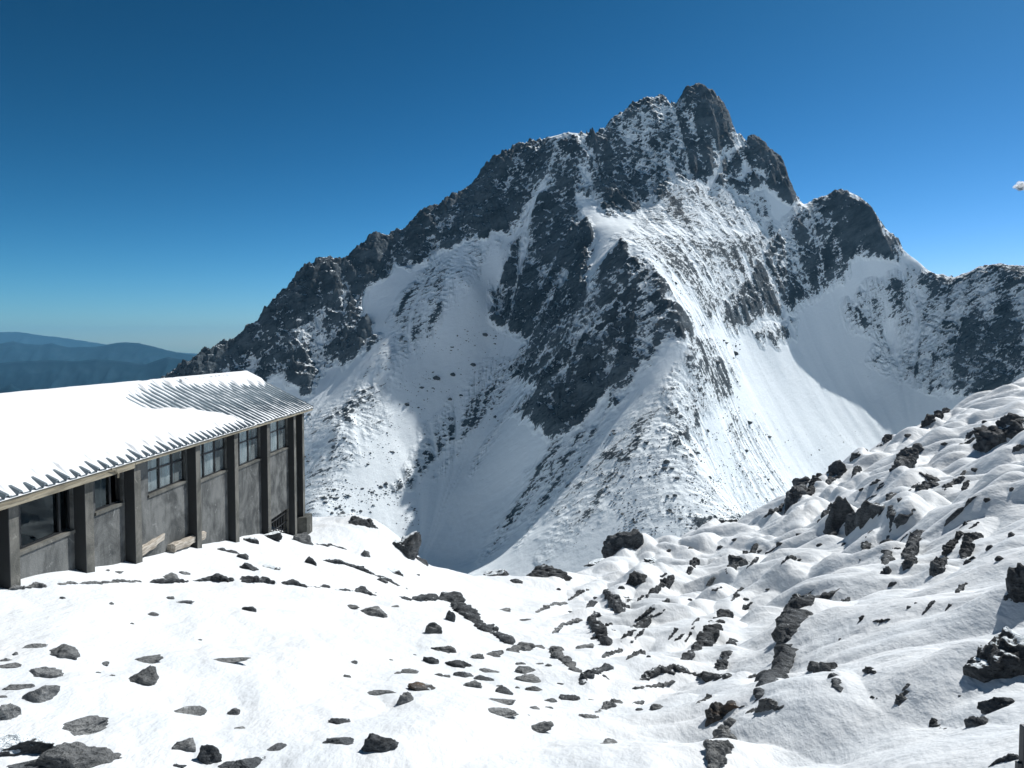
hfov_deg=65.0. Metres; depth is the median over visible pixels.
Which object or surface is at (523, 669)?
rock
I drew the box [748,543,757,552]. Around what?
rock rib
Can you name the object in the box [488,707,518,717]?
boulder
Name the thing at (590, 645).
rock
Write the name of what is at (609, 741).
boulder
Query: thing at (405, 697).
boulder
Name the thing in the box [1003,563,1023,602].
crag
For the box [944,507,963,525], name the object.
rock
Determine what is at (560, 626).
rock ledge
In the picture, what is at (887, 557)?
rock ledge
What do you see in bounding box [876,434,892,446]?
crag
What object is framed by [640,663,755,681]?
rock ledge
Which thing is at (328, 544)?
rock ledge
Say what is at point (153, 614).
stone
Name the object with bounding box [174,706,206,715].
rock
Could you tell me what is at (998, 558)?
stone
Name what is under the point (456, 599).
rock ledge
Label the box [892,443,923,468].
boulder
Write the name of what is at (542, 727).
boulder
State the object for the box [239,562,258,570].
rock
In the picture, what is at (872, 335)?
mountain
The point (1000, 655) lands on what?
crag
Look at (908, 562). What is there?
rock
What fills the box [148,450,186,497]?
window
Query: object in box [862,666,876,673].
rock
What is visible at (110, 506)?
window
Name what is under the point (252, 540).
rock
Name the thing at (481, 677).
rock
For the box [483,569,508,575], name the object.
boulder
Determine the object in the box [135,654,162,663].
rock
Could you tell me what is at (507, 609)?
rock
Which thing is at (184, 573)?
rock
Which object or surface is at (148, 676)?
boulder
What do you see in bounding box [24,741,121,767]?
boulder
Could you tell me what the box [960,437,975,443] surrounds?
rock
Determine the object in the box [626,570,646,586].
boulder
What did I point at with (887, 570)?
boulder
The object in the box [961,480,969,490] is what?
rock rib
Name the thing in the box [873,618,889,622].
rock rib
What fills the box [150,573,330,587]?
rock ledge
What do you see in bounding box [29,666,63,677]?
rock
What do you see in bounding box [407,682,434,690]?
rock
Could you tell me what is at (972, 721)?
boulder
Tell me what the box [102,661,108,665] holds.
stone
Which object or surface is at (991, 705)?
boulder
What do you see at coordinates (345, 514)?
rock
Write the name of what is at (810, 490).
crag
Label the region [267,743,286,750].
boulder
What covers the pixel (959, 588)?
rock rib
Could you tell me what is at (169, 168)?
sky
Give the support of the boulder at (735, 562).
on the snow ground
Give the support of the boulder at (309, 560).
on the snow ground
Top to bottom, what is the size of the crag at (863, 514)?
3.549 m
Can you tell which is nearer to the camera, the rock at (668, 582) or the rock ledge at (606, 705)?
the rock ledge at (606, 705)
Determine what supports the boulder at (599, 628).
on the snow ground
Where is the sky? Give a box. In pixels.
[0,0,1023,353]
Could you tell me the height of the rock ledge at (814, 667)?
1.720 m
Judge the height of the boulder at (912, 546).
1.224 m
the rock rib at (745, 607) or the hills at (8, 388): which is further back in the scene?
the hills at (8, 388)
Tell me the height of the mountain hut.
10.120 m
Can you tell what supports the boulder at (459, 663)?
on the snow ground
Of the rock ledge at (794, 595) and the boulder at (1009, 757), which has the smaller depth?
the boulder at (1009, 757)
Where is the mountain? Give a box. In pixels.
[160,83,1023,575]
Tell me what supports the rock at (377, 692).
on the snow ground
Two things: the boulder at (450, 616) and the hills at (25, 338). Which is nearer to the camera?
the boulder at (450, 616)
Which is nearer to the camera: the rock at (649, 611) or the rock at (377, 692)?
the rock at (377, 692)
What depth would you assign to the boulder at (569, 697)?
18.08 m
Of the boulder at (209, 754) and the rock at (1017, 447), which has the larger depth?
the rock at (1017, 447)
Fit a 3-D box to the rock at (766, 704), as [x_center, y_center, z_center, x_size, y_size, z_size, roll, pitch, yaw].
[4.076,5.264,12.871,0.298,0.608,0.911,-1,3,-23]
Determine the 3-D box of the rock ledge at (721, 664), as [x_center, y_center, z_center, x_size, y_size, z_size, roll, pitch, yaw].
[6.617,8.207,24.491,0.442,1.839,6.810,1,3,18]
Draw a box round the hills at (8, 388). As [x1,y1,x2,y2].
[0,384,38,392]
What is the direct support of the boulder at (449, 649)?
on the snow ground
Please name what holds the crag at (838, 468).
on the snow ground
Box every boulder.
[0,703,21,719]
[0,734,55,756]
[22,685,59,702]
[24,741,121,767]
[49,644,79,659]
[62,715,108,735]
[128,665,158,685]
[172,738,195,751]
[197,744,221,764]
[228,756,265,767]
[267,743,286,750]
[293,532,313,544]
[305,556,316,565]
[323,737,353,744]
[360,606,387,617]
[361,550,370,556]
[361,733,398,751]
[396,691,413,704]
[423,657,438,663]
[425,622,441,633]
[431,646,456,652]
[445,610,455,621]
[445,660,471,667]
[463,680,481,688]
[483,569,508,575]
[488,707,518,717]
[489,698,515,704]
[515,674,540,682]
[526,564,571,580]
[531,721,553,732]
[559,694,579,700]
[579,663,613,684]
[587,616,612,645]
[600,738,616,743]
[602,589,623,612]
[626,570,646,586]
[686,557,699,574]
[705,700,743,726]
[725,554,749,573]
[880,566,891,573]
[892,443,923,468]
[893,508,915,528]
[894,683,909,705]
[901,529,923,558]
[919,472,940,481]
[929,718,946,728]
[941,531,963,556]
[942,476,964,490]
[959,532,983,558]
[964,716,987,727]
[977,697,1014,713]
[988,753,1018,766]
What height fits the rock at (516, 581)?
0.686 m
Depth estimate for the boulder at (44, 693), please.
11.79 m
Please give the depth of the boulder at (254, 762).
10.60 m
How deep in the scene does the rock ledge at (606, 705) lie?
17.20 m
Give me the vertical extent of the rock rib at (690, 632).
0.302 m
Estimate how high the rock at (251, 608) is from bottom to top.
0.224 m
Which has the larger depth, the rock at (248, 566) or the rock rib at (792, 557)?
the rock rib at (792, 557)
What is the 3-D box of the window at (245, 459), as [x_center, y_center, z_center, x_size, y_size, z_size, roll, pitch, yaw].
[-11.652,2.842,34.652,0.515,1.720,3.540,0,3,1]
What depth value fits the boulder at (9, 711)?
10.99 m
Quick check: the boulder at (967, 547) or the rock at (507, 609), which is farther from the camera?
the rock at (507, 609)
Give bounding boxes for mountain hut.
[0,371,313,588]
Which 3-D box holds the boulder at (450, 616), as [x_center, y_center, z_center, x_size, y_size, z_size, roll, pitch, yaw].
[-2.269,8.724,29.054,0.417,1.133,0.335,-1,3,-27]
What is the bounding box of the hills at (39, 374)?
[0,357,189,389]
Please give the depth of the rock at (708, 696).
15.31 m
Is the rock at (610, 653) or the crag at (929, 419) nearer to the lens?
the rock at (610, 653)
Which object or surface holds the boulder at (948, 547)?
on the snow ground
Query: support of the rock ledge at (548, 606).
on the snow ground
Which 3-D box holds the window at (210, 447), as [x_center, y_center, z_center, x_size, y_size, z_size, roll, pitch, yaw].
[-11.717,2.969,30.704,0.517,1.590,3.240,0,3,1]
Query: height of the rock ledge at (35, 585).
1.155 m
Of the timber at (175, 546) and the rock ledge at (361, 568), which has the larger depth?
the rock ledge at (361, 568)
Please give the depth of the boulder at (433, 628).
24.27 m
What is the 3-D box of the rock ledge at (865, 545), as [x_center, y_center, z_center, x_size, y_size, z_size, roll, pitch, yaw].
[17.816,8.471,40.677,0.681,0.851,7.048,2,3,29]
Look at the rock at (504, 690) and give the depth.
17.82 m
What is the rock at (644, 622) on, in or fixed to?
on the snow ground
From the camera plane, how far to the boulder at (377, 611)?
26.57 m
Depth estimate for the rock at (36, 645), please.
14.24 m
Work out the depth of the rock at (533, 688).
18.64 m
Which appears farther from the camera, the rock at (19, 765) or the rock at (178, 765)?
the rock at (178, 765)
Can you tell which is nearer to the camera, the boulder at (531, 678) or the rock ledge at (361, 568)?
the boulder at (531, 678)
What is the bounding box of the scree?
[305,200,855,551]
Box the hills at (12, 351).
[0,341,194,363]
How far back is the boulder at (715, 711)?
13.91 m
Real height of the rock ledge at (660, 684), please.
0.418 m
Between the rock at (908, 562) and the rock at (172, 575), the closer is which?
the rock at (172, 575)
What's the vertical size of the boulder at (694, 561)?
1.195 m
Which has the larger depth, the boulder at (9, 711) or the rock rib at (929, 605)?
the rock rib at (929, 605)
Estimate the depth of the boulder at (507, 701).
15.57 m
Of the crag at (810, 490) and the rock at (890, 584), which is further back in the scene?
the crag at (810, 490)
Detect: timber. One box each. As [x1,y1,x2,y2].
[142,533,164,555]
[167,531,205,552]
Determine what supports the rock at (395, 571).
on the snow ground
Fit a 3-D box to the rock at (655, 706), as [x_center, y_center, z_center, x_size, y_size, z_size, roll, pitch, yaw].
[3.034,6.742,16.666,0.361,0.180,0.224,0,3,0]
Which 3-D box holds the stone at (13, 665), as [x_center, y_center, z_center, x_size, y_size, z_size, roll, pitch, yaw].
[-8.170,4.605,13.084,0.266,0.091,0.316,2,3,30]
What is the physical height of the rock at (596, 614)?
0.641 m
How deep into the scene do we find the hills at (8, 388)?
7589.60 m
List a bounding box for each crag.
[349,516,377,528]
[392,531,421,559]
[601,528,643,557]
[784,476,809,513]
[805,473,821,495]
[823,496,853,534]
[825,460,846,484]
[844,501,884,535]
[849,448,867,461]
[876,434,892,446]
[920,407,950,427]
[963,626,1023,682]
[972,412,1023,452]
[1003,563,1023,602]
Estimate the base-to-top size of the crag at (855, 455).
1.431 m
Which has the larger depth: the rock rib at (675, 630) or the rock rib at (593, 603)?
the rock rib at (593, 603)
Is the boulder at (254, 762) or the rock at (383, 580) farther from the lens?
the rock at (383, 580)
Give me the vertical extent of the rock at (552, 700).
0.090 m
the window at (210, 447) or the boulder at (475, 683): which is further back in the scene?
the window at (210, 447)
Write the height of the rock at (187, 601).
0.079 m
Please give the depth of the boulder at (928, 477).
56.28 m
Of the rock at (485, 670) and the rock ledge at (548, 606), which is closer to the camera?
the rock at (485, 670)
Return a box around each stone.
[0,662,21,667]
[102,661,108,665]
[148,612,158,615]
[471,654,483,658]
[985,545,992,550]
[994,556,1003,560]
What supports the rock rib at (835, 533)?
on the snow ground
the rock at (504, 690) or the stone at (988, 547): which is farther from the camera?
the stone at (988, 547)
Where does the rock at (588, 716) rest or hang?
on the snow ground
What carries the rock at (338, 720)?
on the snow ground
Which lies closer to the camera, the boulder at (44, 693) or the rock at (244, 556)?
the boulder at (44, 693)
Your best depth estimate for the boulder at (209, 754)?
10.63 m
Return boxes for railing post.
[1015,724,1023,767]
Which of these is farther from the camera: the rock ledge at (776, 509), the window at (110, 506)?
the rock ledge at (776, 509)
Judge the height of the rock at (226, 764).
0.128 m
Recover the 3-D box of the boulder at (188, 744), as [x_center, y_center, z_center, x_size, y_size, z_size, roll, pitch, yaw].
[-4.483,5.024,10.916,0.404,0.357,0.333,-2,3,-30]
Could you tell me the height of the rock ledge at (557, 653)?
2.458 m
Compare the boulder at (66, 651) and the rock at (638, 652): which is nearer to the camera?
the boulder at (66, 651)
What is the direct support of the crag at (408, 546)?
on the snow ground
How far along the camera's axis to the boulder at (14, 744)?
10.20 m
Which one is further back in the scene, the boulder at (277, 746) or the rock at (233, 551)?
the rock at (233, 551)
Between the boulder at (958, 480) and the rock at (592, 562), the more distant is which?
the rock at (592, 562)
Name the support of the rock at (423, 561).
on the snow ground
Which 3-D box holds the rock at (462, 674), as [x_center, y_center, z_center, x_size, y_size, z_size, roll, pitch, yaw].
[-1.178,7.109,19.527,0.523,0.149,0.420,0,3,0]
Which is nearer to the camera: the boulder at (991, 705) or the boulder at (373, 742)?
the boulder at (991, 705)
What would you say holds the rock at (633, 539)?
on the snow ground
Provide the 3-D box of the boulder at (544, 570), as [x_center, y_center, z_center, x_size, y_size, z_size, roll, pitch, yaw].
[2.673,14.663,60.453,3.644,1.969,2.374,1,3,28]
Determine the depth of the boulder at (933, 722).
9.68 m
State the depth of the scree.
1167.48 m
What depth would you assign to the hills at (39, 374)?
10285.86 m
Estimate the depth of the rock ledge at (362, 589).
31.03 m
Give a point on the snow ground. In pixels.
(290, 685)
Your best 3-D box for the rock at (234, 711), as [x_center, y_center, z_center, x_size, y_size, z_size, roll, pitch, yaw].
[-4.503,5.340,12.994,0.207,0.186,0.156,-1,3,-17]
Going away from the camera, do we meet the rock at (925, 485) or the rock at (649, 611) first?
the rock at (649, 611)
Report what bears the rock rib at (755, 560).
on the snow ground
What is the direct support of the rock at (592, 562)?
on the snow ground
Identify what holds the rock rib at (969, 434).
on the snow ground
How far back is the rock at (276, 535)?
36.27 m
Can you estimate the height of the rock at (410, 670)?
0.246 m
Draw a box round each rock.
[2,684,34,689]
[7,759,45,767]
[23,643,47,647]
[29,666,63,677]
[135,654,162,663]
[163,572,179,579]
[173,763,186,767]
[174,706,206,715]
[176,600,194,603]
[179,571,190,574]
[214,657,250,662]
[218,761,234,767]
[226,550,239,553]
[227,708,239,714]
[237,553,248,559]
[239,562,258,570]
[242,606,256,611]
[243,537,258,543]
[263,564,280,569]
[264,530,282,540]
[328,718,349,723]
[335,513,356,516]
[347,604,359,608]
[367,690,395,695]
[377,578,387,583]
[386,568,402,575]
[401,668,418,673]
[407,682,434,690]
[416,556,428,565]
[453,671,473,677]
[474,675,493,680]
[479,668,498,672]
[495,686,512,694]
[500,608,510,611]
[510,579,522,583]
[515,666,534,673]
[525,686,541,690]
[544,698,556,702]
[568,589,588,600]
[575,643,593,648]
[578,714,598,718]
[584,558,604,566]
[591,611,601,617]
[602,648,622,657]
[626,649,645,659]
[635,598,669,621]
[635,612,662,627]
[644,557,656,563]
[645,575,674,597]
[650,704,662,709]
[696,694,711,703]
[706,576,715,585]
[745,698,783,713]
[817,502,831,522]
[851,465,861,477]
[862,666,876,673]
[888,582,896,586]
[901,555,917,570]
[915,480,939,490]
[929,556,948,576]
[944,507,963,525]
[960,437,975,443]
[964,496,976,507]
[1012,444,1023,452]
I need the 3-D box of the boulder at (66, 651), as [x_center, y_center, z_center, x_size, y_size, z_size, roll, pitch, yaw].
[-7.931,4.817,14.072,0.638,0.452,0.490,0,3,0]
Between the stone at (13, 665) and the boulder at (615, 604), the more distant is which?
the boulder at (615, 604)
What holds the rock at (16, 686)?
on the snow ground
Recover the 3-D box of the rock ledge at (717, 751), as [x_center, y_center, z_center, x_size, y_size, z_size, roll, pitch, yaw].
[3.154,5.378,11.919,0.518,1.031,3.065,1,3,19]
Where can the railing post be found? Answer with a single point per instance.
(1019, 763)
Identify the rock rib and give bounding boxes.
[589,601,597,606]
[631,629,644,642]
[668,627,678,639]
[685,626,694,641]
[731,587,743,600]
[742,602,752,609]
[746,557,758,568]
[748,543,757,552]
[781,555,796,563]
[828,529,839,535]
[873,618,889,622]
[922,600,935,614]
[955,582,967,592]
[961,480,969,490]
[965,431,972,439]
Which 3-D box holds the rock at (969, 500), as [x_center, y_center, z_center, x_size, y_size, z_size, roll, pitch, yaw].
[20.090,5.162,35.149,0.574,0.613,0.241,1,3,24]
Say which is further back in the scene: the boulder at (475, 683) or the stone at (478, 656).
the stone at (478, 656)
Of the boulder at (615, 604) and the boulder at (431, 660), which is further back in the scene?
the boulder at (615, 604)
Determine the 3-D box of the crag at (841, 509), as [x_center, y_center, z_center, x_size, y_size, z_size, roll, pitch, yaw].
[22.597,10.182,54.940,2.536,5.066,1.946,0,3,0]
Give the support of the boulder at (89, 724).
on the snow ground
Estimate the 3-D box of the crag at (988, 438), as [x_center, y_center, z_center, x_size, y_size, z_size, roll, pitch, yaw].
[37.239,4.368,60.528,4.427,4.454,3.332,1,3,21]
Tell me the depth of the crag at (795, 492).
73.08 m
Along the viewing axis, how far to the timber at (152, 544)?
25.61 m
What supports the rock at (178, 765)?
on the snow ground
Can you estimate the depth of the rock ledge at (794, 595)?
31.26 m
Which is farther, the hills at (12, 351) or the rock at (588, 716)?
the hills at (12, 351)
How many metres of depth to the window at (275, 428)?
39.59 m
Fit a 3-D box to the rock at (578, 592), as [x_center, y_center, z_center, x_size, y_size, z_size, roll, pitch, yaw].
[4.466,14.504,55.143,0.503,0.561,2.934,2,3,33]
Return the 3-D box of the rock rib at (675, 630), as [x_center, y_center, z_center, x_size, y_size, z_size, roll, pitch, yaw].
[6.030,9.390,29.988,0.238,0.384,0.881,2,3,32]
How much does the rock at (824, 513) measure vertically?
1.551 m
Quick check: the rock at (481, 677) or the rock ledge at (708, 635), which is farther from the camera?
the rock ledge at (708, 635)
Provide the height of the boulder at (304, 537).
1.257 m
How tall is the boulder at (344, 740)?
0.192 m
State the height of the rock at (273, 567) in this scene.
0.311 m
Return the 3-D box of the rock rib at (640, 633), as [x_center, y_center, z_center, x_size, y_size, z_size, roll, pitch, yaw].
[4.860,9.707,30.924,0.215,0.306,2.132,1,3,23]
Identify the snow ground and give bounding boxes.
[0,377,1023,767]
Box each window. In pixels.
[18,489,74,555]
[95,473,124,515]
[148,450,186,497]
[200,438,227,482]
[238,427,261,469]
[270,419,288,456]
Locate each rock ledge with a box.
[8,579,141,589]
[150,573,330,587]
[317,543,346,549]
[323,559,406,588]
[340,586,411,600]
[412,591,515,644]
[487,642,581,672]
[535,602,567,612]
[552,618,582,633]
[595,699,644,712]
[632,680,675,688]
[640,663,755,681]
[681,609,733,659]
[700,518,737,526]
[703,717,736,767]
[714,638,737,670]
[753,588,839,702]
[762,503,783,518]
[788,589,813,601]
[807,661,842,691]
[859,530,872,560]
[879,492,897,564]
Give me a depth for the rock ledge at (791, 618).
20.52 m
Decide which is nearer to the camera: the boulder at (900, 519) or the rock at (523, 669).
the rock at (523, 669)
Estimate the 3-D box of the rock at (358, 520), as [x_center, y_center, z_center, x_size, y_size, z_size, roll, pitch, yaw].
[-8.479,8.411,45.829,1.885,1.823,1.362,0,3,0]
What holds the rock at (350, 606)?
on the snow ground
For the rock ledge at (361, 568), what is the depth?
36.05 m
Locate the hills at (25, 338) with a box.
[0,332,196,355]
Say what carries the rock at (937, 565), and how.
on the snow ground
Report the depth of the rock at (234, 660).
15.85 m
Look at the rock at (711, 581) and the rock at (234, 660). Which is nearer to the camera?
the rock at (234, 660)
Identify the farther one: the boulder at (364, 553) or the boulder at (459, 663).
the boulder at (364, 553)
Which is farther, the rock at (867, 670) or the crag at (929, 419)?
the crag at (929, 419)
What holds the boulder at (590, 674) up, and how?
on the snow ground
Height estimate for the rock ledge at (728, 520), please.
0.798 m
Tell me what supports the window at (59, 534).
in the mountain hut
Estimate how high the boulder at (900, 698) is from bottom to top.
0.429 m
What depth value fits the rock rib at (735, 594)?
43.06 m
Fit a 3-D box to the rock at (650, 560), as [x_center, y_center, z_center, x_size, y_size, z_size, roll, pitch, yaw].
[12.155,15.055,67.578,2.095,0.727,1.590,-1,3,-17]

